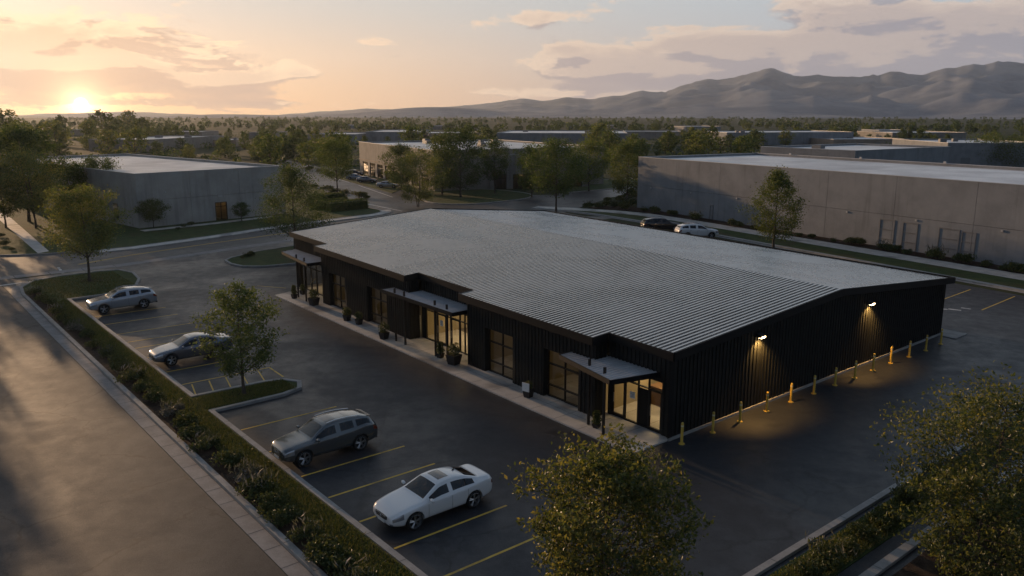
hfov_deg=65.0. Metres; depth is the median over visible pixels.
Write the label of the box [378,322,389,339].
planter
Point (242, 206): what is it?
ornamental tree
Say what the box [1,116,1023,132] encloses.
distant woods
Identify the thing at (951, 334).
pad
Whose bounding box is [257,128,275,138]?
valley tree
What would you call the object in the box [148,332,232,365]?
parked car
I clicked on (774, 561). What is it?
edge kerb
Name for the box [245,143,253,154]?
valley tree
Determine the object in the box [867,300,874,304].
wall lamp
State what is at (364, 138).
valley tree
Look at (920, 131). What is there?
valley tree
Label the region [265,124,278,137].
valley tree
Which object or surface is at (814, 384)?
bollard
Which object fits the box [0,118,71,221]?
tree
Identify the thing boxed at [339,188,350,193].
bush
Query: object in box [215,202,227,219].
glass door
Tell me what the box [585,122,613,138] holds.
valley tree
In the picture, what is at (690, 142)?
valley tree
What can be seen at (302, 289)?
planter
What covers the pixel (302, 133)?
valley tree
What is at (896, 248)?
shrub
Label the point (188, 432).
shrub
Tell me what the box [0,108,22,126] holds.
valley tree
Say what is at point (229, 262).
island kerb
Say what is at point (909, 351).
bollard
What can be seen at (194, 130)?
valley tree
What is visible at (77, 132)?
distant hall
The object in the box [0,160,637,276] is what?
street
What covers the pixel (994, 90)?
mountains
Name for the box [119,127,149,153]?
valley tree
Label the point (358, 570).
shrub
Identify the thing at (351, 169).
shop forecourt
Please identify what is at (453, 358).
planter
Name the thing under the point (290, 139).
valley tree
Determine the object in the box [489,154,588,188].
storefront building
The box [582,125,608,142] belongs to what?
valley tree
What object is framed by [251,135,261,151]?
valley tree
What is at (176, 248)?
street centre line
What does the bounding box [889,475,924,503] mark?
shrub
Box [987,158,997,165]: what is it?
dock door
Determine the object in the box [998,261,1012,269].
shrub
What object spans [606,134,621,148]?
valley tree
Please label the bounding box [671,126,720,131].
distant hall
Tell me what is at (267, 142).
valley tree
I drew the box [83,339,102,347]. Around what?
shrub
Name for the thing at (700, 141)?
valley tree
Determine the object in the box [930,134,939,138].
valley tree
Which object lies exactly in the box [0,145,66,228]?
lawn tree
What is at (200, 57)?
sky
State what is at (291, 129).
valley tree
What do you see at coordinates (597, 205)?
bush
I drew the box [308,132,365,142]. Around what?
distant hall
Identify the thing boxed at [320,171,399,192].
verge lawn
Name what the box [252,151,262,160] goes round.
valley tree
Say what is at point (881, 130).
distant hall
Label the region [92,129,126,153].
valley tree
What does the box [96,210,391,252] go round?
sidewalk
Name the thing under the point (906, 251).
shrub
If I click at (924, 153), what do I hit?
warehouse
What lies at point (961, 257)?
shrub
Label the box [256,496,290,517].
shrub
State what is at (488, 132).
valley tree
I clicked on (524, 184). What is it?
street tree
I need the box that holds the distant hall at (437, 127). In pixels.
[429,125,478,129]
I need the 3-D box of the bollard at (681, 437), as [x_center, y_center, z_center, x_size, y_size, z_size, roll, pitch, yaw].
[8.132,6.940,38.417,0.300,1.100,0.292,-10,16,-39]
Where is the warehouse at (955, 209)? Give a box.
[637,153,1023,265]
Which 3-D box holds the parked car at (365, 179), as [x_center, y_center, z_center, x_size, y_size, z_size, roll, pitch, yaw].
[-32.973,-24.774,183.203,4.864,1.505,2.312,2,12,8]
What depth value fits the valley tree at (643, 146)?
275.86 m
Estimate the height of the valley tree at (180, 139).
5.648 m
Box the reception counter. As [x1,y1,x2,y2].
[651,382,661,406]
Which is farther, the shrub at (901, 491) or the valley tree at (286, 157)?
the valley tree at (286, 157)
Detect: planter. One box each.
[290,285,297,298]
[299,284,304,294]
[308,289,319,305]
[342,307,351,320]
[354,311,362,324]
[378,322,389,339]
[436,341,444,358]
[445,342,461,365]
[522,380,534,397]
[592,410,601,428]
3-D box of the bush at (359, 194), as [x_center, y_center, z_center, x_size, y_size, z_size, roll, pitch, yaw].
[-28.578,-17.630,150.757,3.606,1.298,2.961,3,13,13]
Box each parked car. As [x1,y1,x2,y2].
[86,285,157,313]
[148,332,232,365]
[271,408,377,466]
[346,174,362,179]
[347,170,364,174]
[356,176,377,182]
[373,464,491,530]
[376,181,399,187]
[640,216,679,230]
[674,222,718,237]
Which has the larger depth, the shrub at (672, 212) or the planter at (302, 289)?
the shrub at (672, 212)
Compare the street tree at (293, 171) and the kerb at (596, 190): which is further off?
the kerb at (596, 190)
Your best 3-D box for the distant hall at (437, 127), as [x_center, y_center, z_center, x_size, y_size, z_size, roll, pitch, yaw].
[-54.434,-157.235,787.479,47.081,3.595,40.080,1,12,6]
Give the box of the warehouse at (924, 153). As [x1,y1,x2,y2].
[760,143,950,162]
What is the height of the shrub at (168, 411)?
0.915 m
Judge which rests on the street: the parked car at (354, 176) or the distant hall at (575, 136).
the parked car at (354, 176)
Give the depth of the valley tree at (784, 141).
381.85 m
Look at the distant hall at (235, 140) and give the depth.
382.89 m
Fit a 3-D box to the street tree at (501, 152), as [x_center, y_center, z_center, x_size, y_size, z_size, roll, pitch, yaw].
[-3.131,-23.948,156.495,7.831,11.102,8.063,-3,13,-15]
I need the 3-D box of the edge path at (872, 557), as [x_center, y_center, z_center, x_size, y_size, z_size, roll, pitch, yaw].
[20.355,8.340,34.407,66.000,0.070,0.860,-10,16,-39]
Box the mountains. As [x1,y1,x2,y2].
[14,61,1023,118]
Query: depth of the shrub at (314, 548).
28.31 m
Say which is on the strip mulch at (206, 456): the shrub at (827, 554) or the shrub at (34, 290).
the shrub at (34, 290)
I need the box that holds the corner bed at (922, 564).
[892,477,1023,575]
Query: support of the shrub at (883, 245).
on the wall bed at (875, 247)
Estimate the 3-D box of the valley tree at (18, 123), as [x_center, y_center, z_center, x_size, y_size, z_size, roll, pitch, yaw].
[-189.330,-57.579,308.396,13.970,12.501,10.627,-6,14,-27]
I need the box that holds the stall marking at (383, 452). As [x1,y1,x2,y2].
[97,286,1014,575]
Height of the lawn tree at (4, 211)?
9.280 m
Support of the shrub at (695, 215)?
on the wall bed at (875, 247)
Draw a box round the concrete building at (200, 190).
[1,154,285,227]
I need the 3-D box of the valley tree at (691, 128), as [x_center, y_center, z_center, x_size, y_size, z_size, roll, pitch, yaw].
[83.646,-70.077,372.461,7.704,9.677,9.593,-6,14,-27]
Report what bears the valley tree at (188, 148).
on the ground at (248, 158)
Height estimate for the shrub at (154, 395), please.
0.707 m
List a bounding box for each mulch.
[25,291,351,575]
[231,389,257,397]
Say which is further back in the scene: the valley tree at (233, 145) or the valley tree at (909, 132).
the valley tree at (909, 132)
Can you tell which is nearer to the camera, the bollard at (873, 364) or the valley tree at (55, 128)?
the bollard at (873, 364)
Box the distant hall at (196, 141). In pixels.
[88,135,223,151]
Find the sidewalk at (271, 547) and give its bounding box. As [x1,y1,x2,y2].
[11,282,312,575]
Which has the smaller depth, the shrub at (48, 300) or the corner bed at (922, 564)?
the corner bed at (922, 564)
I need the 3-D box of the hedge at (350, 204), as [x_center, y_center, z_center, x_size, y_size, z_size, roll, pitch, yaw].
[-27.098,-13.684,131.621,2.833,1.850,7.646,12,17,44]
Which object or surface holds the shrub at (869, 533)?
on the edge lawn at (866, 552)
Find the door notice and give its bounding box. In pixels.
[630,391,634,398]
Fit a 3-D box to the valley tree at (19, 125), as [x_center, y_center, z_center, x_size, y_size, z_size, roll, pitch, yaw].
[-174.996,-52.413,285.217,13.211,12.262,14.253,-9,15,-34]
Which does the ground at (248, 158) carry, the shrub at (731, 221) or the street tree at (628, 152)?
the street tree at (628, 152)
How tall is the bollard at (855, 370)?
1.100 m
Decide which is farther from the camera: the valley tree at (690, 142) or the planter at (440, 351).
the valley tree at (690, 142)
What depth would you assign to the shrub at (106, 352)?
51.83 m
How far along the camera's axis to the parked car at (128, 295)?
64.40 m
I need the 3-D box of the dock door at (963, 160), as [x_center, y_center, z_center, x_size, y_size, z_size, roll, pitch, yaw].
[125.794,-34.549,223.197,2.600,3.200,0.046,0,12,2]
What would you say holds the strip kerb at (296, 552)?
on the parking lot
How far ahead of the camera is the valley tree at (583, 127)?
568.74 m
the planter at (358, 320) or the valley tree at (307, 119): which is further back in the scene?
the valley tree at (307, 119)
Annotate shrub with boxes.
[0,238,10,245]
[25,285,41,294]
[33,294,49,300]
[40,297,56,304]
[47,302,67,313]
[52,312,72,320]
[62,317,80,325]
[64,317,85,330]
[78,328,96,338]
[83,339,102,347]
[96,344,116,357]
[107,354,126,365]
[109,359,134,371]
[113,361,145,382]
[131,380,154,391]
[142,387,164,402]
[158,397,184,417]
[171,410,198,427]
[177,422,205,439]
[186,428,220,451]
[209,446,245,467]
[224,458,258,482]
[228,456,268,478]
[233,467,278,502]
[237,472,267,495]
[252,487,290,510]
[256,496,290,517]
[263,503,302,528]
[285,511,322,542]
[301,533,340,562]
[313,541,356,574]
[330,553,379,575]
[648,205,661,212]
[666,210,678,215]
[688,210,702,219]
[727,218,736,225]
[735,221,744,226]
[750,223,758,229]
[788,557,826,575]
[804,530,856,569]
[834,534,860,553]
[843,237,858,244]
[846,521,883,541]
[855,237,867,244]
[864,511,893,531]
[872,502,899,520]
[876,239,895,249]
[885,243,901,251]
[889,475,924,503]
[901,249,912,253]
[918,455,953,476]
[925,243,948,258]
[951,253,977,262]
[980,259,993,266]
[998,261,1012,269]
[1003,260,1023,271]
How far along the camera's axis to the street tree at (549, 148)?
126.01 m
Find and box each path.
[0,213,47,252]
[836,446,1023,575]
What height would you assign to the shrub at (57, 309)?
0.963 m
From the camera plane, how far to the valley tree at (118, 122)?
474.23 m
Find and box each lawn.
[0,164,379,254]
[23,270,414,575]
[228,246,295,265]
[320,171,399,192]
[362,174,413,187]
[423,189,530,203]
[553,179,637,191]
[572,210,1023,288]
[768,417,1023,575]
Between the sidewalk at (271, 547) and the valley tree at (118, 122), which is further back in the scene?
the valley tree at (118, 122)
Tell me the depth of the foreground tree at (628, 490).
21.86 m
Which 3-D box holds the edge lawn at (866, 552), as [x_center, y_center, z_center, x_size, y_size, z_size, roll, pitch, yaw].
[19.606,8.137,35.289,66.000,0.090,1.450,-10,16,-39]
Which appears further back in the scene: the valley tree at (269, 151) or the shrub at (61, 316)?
the valley tree at (269, 151)
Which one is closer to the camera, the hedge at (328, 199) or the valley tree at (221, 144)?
the hedge at (328, 199)
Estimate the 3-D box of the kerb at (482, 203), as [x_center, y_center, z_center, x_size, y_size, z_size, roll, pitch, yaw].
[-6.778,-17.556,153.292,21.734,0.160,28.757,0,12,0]
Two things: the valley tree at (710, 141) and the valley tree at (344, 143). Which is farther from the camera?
the valley tree at (710, 141)
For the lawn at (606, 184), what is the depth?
172.76 m
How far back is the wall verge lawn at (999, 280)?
87.17 m
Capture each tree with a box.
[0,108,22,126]
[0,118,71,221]
[0,122,34,148]
[0,123,36,153]
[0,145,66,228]
[0,161,34,227]
[30,121,53,150]
[36,183,135,281]
[38,120,75,155]
[42,157,88,209]
[50,114,72,137]
[55,139,70,155]
[63,153,121,203]
[76,119,99,143]
[77,135,91,149]
[86,109,117,137]
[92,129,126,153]
[102,117,124,137]
[117,110,137,132]
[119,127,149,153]
[129,117,153,135]
[132,197,171,227]
[140,127,157,135]
[150,140,163,153]
[160,125,173,135]
[166,124,184,134]
[174,137,187,148]
[180,144,195,157]
[189,127,199,134]
[189,278,289,394]
[213,136,233,157]
[224,128,233,137]
[226,143,235,154]
[229,202,250,220]
[238,133,249,148]
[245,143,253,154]
[248,158,338,248]
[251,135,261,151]
[251,142,262,158]
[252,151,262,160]
[254,133,284,164]
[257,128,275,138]
[258,140,275,159]
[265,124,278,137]
[275,140,295,160]
[277,133,289,151]
[279,124,303,147]
[283,135,304,161]
[295,140,322,165]
[298,129,308,144]
[304,117,312,123]
[307,128,322,145]
[309,134,357,192]
[313,136,340,161]
[316,130,356,160]
[332,124,340,130]
[335,134,353,158]
[357,135,367,144]
[376,141,419,189]
[385,149,453,206]
[397,125,430,140]
[412,132,462,194]
[431,125,494,196]
[458,123,480,135]
[474,135,489,139]
[476,136,511,192]
[481,127,496,138]
[500,422,714,575]
[512,142,555,196]
[517,135,594,211]
[565,137,616,190]
[579,125,586,129]
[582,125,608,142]
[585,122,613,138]
[597,130,623,159]
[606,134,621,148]
[607,136,646,199]
[623,133,643,154]
[625,138,650,157]
[652,141,662,155]
[656,136,672,152]
[660,131,681,151]
[680,130,697,150]
[681,138,697,154]
[682,126,698,138]
[683,129,708,154]
[690,133,718,154]
[698,127,713,144]
[704,125,718,146]
[715,136,728,151]
[724,134,735,146]
[728,135,752,152]
[735,165,809,247]
[736,134,758,152]
[741,122,751,129]
[747,129,767,149]
[777,130,796,145]
[844,127,855,135]
[866,360,1023,551]
[883,445,1023,575]
[892,127,906,138]
[906,129,913,138]
[911,128,925,138]
[923,132,932,138]
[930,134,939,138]
[965,130,1023,166]
[982,124,991,131]
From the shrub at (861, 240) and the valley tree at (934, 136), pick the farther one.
the valley tree at (934, 136)
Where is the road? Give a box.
[0,278,286,575]
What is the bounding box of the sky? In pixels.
[0,0,1023,114]
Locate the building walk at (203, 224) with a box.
[141,216,278,230]
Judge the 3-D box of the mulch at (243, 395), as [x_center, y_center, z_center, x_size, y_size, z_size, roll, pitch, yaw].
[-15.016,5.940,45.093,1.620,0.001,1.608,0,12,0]
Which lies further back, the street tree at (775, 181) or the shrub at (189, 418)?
the street tree at (775, 181)
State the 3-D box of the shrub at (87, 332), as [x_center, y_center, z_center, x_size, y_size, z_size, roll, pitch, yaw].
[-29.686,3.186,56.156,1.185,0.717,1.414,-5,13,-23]
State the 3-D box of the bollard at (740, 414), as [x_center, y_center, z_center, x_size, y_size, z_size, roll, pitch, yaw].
[11.710,6.338,41.182,0.300,1.100,0.292,-10,16,-39]
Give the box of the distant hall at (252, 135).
[248,131,287,138]
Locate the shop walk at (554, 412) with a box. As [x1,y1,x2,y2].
[275,286,666,452]
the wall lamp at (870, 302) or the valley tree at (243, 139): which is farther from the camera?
the valley tree at (243, 139)
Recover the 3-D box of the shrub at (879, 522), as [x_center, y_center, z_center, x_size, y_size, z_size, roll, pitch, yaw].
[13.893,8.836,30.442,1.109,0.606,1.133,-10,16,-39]
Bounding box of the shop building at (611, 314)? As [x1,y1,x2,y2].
[281,208,955,441]
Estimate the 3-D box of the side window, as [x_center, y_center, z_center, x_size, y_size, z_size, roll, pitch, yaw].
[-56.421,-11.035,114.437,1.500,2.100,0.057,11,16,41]
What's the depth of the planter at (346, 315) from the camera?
60.93 m
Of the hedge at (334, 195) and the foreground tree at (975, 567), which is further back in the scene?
the hedge at (334, 195)
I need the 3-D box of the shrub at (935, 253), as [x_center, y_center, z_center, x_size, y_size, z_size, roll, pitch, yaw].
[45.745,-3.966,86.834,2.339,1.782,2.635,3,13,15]
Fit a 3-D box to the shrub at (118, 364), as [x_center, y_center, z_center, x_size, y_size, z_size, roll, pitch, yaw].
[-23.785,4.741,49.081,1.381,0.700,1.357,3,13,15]
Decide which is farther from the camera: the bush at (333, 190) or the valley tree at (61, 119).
the valley tree at (61, 119)
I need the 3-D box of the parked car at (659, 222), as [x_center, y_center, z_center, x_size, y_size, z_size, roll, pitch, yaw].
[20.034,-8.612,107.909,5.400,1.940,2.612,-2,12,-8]
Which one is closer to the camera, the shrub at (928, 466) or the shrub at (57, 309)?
the shrub at (928, 466)
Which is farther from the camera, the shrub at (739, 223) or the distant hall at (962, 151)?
the distant hall at (962, 151)
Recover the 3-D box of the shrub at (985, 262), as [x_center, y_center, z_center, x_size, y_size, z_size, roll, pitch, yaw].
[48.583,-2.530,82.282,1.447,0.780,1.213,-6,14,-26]
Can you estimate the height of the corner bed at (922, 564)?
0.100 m
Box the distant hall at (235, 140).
[213,137,246,146]
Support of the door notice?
attached to the shop building at (611, 314)
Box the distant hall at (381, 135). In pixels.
[366,130,430,140]
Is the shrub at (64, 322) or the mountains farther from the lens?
the mountains
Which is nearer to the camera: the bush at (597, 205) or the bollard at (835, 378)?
the bollard at (835, 378)
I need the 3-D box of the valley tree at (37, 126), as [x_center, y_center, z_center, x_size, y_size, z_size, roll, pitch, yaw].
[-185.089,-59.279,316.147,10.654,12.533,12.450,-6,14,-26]
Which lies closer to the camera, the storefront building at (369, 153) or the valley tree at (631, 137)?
the storefront building at (369, 153)
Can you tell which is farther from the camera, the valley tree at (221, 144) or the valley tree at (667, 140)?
the valley tree at (667, 140)
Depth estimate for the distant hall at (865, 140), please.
380.55 m
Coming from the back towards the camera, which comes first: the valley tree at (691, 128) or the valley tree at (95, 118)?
the valley tree at (95, 118)
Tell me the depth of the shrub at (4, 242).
95.63 m
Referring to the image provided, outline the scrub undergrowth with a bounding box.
[2,128,1019,168]
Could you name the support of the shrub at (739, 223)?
on the wall bed at (875, 247)
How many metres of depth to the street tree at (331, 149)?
148.62 m
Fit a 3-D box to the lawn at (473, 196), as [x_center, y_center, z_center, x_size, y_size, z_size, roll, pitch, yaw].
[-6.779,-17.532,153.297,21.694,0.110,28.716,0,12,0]
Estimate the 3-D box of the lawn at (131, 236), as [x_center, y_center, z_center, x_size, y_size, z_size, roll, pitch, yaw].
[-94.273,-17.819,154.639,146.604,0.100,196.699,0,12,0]
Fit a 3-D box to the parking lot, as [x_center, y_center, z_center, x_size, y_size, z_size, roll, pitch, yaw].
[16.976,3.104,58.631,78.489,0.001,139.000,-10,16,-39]
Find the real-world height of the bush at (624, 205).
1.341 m
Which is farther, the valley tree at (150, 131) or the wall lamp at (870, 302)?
the valley tree at (150, 131)
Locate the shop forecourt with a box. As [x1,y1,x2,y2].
[321,166,420,190]
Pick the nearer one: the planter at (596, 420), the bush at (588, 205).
the planter at (596, 420)
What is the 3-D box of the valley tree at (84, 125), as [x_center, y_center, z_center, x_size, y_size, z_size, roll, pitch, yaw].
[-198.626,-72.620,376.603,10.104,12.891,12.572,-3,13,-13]
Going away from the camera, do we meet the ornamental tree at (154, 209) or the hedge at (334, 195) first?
the ornamental tree at (154, 209)
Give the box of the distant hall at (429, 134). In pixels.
[426,131,479,139]
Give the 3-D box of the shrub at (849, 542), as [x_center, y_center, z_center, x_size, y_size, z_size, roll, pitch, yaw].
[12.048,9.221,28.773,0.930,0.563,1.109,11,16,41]
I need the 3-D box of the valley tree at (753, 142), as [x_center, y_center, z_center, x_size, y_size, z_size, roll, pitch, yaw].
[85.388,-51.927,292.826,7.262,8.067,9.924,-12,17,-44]
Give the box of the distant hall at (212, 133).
[158,131,218,135]
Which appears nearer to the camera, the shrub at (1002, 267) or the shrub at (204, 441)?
the shrub at (204, 441)
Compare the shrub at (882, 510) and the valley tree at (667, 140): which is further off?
the valley tree at (667, 140)
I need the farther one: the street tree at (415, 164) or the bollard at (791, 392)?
the street tree at (415, 164)
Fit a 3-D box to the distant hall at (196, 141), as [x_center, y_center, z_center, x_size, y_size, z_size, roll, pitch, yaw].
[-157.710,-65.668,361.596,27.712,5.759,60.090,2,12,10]
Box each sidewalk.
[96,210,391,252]
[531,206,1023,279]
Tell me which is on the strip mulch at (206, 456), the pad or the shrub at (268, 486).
the shrub at (268, 486)
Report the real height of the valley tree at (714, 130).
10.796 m
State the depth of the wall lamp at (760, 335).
42.29 m
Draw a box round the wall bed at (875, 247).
[589,206,1023,273]
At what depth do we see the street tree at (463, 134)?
148.64 m
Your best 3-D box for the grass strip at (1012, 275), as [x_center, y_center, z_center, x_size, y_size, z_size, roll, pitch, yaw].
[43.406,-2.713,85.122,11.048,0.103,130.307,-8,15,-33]
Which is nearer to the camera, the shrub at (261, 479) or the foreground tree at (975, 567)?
the foreground tree at (975, 567)
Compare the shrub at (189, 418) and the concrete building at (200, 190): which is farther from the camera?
the concrete building at (200, 190)
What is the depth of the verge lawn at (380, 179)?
194.16 m
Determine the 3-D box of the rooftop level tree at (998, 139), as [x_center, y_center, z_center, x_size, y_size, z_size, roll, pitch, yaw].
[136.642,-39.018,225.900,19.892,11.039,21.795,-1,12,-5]
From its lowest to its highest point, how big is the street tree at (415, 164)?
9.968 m
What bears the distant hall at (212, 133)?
on the ground at (248, 158)
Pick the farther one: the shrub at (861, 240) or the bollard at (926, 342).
the shrub at (861, 240)
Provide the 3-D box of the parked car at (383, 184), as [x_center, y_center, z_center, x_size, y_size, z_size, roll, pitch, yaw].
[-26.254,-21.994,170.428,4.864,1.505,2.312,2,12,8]
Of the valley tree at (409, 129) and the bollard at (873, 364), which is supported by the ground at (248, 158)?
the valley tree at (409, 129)
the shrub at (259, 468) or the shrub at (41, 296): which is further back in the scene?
the shrub at (41, 296)
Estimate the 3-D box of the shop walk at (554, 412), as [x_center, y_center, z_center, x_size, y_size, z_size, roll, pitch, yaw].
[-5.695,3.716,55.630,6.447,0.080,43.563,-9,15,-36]
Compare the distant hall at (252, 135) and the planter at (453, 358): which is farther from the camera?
the distant hall at (252, 135)
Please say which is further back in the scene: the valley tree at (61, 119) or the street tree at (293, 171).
the valley tree at (61, 119)
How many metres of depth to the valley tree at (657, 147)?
294.29 m
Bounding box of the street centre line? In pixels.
[79,232,287,264]
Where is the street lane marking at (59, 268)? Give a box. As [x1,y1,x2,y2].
[57,178,399,270]
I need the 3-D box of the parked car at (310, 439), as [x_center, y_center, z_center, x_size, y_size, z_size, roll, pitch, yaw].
[-8.724,6.828,37.444,4.822,1.732,2.332,-10,16,-39]
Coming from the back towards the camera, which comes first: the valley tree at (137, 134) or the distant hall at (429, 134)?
the distant hall at (429, 134)
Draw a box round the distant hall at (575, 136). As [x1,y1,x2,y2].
[497,130,627,144]
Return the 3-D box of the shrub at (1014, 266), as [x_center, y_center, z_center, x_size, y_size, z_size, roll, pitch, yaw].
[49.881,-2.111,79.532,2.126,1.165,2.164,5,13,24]
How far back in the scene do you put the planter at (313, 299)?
65.81 m
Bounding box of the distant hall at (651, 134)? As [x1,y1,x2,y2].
[625,130,680,139]
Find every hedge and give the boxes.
[306,192,346,200]
[309,197,349,209]
[324,197,369,211]
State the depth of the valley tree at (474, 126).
347.11 m
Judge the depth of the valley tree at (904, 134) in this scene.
404.23 m
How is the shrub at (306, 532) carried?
on the strip mulch at (206, 456)
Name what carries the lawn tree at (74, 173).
on the lawn at (131, 236)
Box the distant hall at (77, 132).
[47,129,96,135]
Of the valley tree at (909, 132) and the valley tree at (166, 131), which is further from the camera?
the valley tree at (166, 131)
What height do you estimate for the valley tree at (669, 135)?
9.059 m
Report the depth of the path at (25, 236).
103.56 m
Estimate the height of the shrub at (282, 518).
0.695 m
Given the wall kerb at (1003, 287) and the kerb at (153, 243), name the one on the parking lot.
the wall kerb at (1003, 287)
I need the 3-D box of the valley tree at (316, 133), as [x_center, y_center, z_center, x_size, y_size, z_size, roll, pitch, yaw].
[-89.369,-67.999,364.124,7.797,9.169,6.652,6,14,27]
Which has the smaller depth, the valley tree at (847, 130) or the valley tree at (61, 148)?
the valley tree at (61, 148)
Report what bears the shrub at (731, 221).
on the wall bed at (875, 247)
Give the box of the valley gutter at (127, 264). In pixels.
[0,239,292,279]
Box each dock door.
[960,158,969,164]
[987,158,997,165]
[1014,158,1023,167]
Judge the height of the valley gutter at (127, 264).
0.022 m
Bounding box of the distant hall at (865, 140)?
[811,137,900,144]
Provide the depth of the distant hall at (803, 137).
398.99 m
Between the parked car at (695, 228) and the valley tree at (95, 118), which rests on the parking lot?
the parked car at (695, 228)
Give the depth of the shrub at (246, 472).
34.25 m
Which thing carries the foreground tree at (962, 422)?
on the corner bed at (922, 564)
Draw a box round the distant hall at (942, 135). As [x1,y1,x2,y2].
[857,131,966,138]
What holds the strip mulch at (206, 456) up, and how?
on the strip lawn at (129, 276)
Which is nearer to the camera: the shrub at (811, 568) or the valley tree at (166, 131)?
the shrub at (811, 568)
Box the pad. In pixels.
[938,328,966,338]
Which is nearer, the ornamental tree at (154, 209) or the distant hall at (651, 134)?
the ornamental tree at (154, 209)
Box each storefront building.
[359,139,603,190]
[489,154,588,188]
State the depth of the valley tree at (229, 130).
497.97 m
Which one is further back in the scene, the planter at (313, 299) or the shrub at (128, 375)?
the planter at (313, 299)
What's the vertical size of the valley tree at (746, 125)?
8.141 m
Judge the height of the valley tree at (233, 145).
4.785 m
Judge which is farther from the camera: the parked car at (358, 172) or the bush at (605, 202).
the parked car at (358, 172)
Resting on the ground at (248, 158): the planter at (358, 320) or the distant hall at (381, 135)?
the distant hall at (381, 135)
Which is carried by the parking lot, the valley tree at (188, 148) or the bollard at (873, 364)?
the bollard at (873, 364)
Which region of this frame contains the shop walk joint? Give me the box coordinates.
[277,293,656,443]
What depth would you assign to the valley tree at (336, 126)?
685.30 m
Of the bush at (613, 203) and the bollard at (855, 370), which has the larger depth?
the bush at (613, 203)
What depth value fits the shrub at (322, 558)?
27.51 m
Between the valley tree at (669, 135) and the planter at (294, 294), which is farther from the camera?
the valley tree at (669, 135)
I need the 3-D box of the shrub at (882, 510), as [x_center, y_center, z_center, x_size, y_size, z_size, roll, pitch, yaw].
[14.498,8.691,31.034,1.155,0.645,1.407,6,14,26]
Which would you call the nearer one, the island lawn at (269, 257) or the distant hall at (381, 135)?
the island lawn at (269, 257)
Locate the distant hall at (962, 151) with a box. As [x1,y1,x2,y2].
[892,138,1023,167]
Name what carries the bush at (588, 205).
on the wall bed at (875, 247)
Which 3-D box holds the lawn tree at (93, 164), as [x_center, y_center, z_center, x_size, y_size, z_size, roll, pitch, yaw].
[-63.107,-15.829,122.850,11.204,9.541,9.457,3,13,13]
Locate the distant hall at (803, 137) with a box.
[704,130,853,144]
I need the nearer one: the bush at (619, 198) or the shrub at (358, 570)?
the shrub at (358, 570)
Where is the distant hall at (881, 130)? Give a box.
[861,129,907,131]
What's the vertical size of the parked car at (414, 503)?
1.505 m
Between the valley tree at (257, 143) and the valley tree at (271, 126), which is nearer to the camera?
the valley tree at (257, 143)
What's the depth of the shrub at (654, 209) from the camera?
126.11 m
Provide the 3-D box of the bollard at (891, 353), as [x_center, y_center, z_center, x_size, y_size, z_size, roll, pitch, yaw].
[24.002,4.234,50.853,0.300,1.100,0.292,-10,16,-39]
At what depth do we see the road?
33.77 m
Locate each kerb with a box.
[0,178,381,255]
[19,269,427,575]
[224,245,295,266]
[422,189,530,204]
[532,208,1023,292]
[569,178,636,192]
[742,406,1023,575]
[859,460,1023,575]
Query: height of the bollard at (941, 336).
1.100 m
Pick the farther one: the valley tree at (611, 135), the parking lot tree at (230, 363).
the valley tree at (611, 135)
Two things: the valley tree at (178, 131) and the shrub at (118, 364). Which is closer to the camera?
the shrub at (118, 364)
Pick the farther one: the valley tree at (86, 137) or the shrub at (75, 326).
the valley tree at (86, 137)
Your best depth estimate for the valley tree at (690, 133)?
308.03 m
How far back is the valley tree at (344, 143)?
262.48 m
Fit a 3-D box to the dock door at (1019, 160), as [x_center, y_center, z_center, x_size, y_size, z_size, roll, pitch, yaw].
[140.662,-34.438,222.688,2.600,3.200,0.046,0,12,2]
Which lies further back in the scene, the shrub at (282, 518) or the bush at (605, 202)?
the bush at (605, 202)
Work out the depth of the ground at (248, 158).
831.90 m
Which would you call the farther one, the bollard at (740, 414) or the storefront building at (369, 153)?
the storefront building at (369, 153)
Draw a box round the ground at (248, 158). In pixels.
[0,116,1023,575]
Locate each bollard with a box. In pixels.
[678,422,684,444]
[710,412,715,433]
[737,401,742,422]
[764,392,768,411]
[788,383,792,402]
[811,375,815,393]
[832,367,837,385]
[852,361,856,378]
[870,353,874,370]
[888,347,892,363]
[906,341,911,357]
[923,335,927,350]
[938,329,942,344]
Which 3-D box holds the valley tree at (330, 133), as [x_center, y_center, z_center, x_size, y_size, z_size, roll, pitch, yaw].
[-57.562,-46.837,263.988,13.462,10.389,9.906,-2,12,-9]
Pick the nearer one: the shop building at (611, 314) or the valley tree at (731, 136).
the shop building at (611, 314)
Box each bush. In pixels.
[319,185,334,190]
[327,188,339,192]
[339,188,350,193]
[350,191,367,197]
[582,200,594,207]
[593,203,603,207]
[603,200,609,205]
[609,199,619,206]
[615,195,624,200]
[618,201,632,208]
[622,195,636,205]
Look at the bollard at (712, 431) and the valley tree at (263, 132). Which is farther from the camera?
the valley tree at (263, 132)
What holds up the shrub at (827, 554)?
on the edge lawn at (866, 552)
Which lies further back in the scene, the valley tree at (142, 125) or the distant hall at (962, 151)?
the valley tree at (142, 125)
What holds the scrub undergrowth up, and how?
on the ground at (248, 158)
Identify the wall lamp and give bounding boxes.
[757,332,765,338]
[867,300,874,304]
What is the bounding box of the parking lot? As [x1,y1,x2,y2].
[3,211,1023,575]

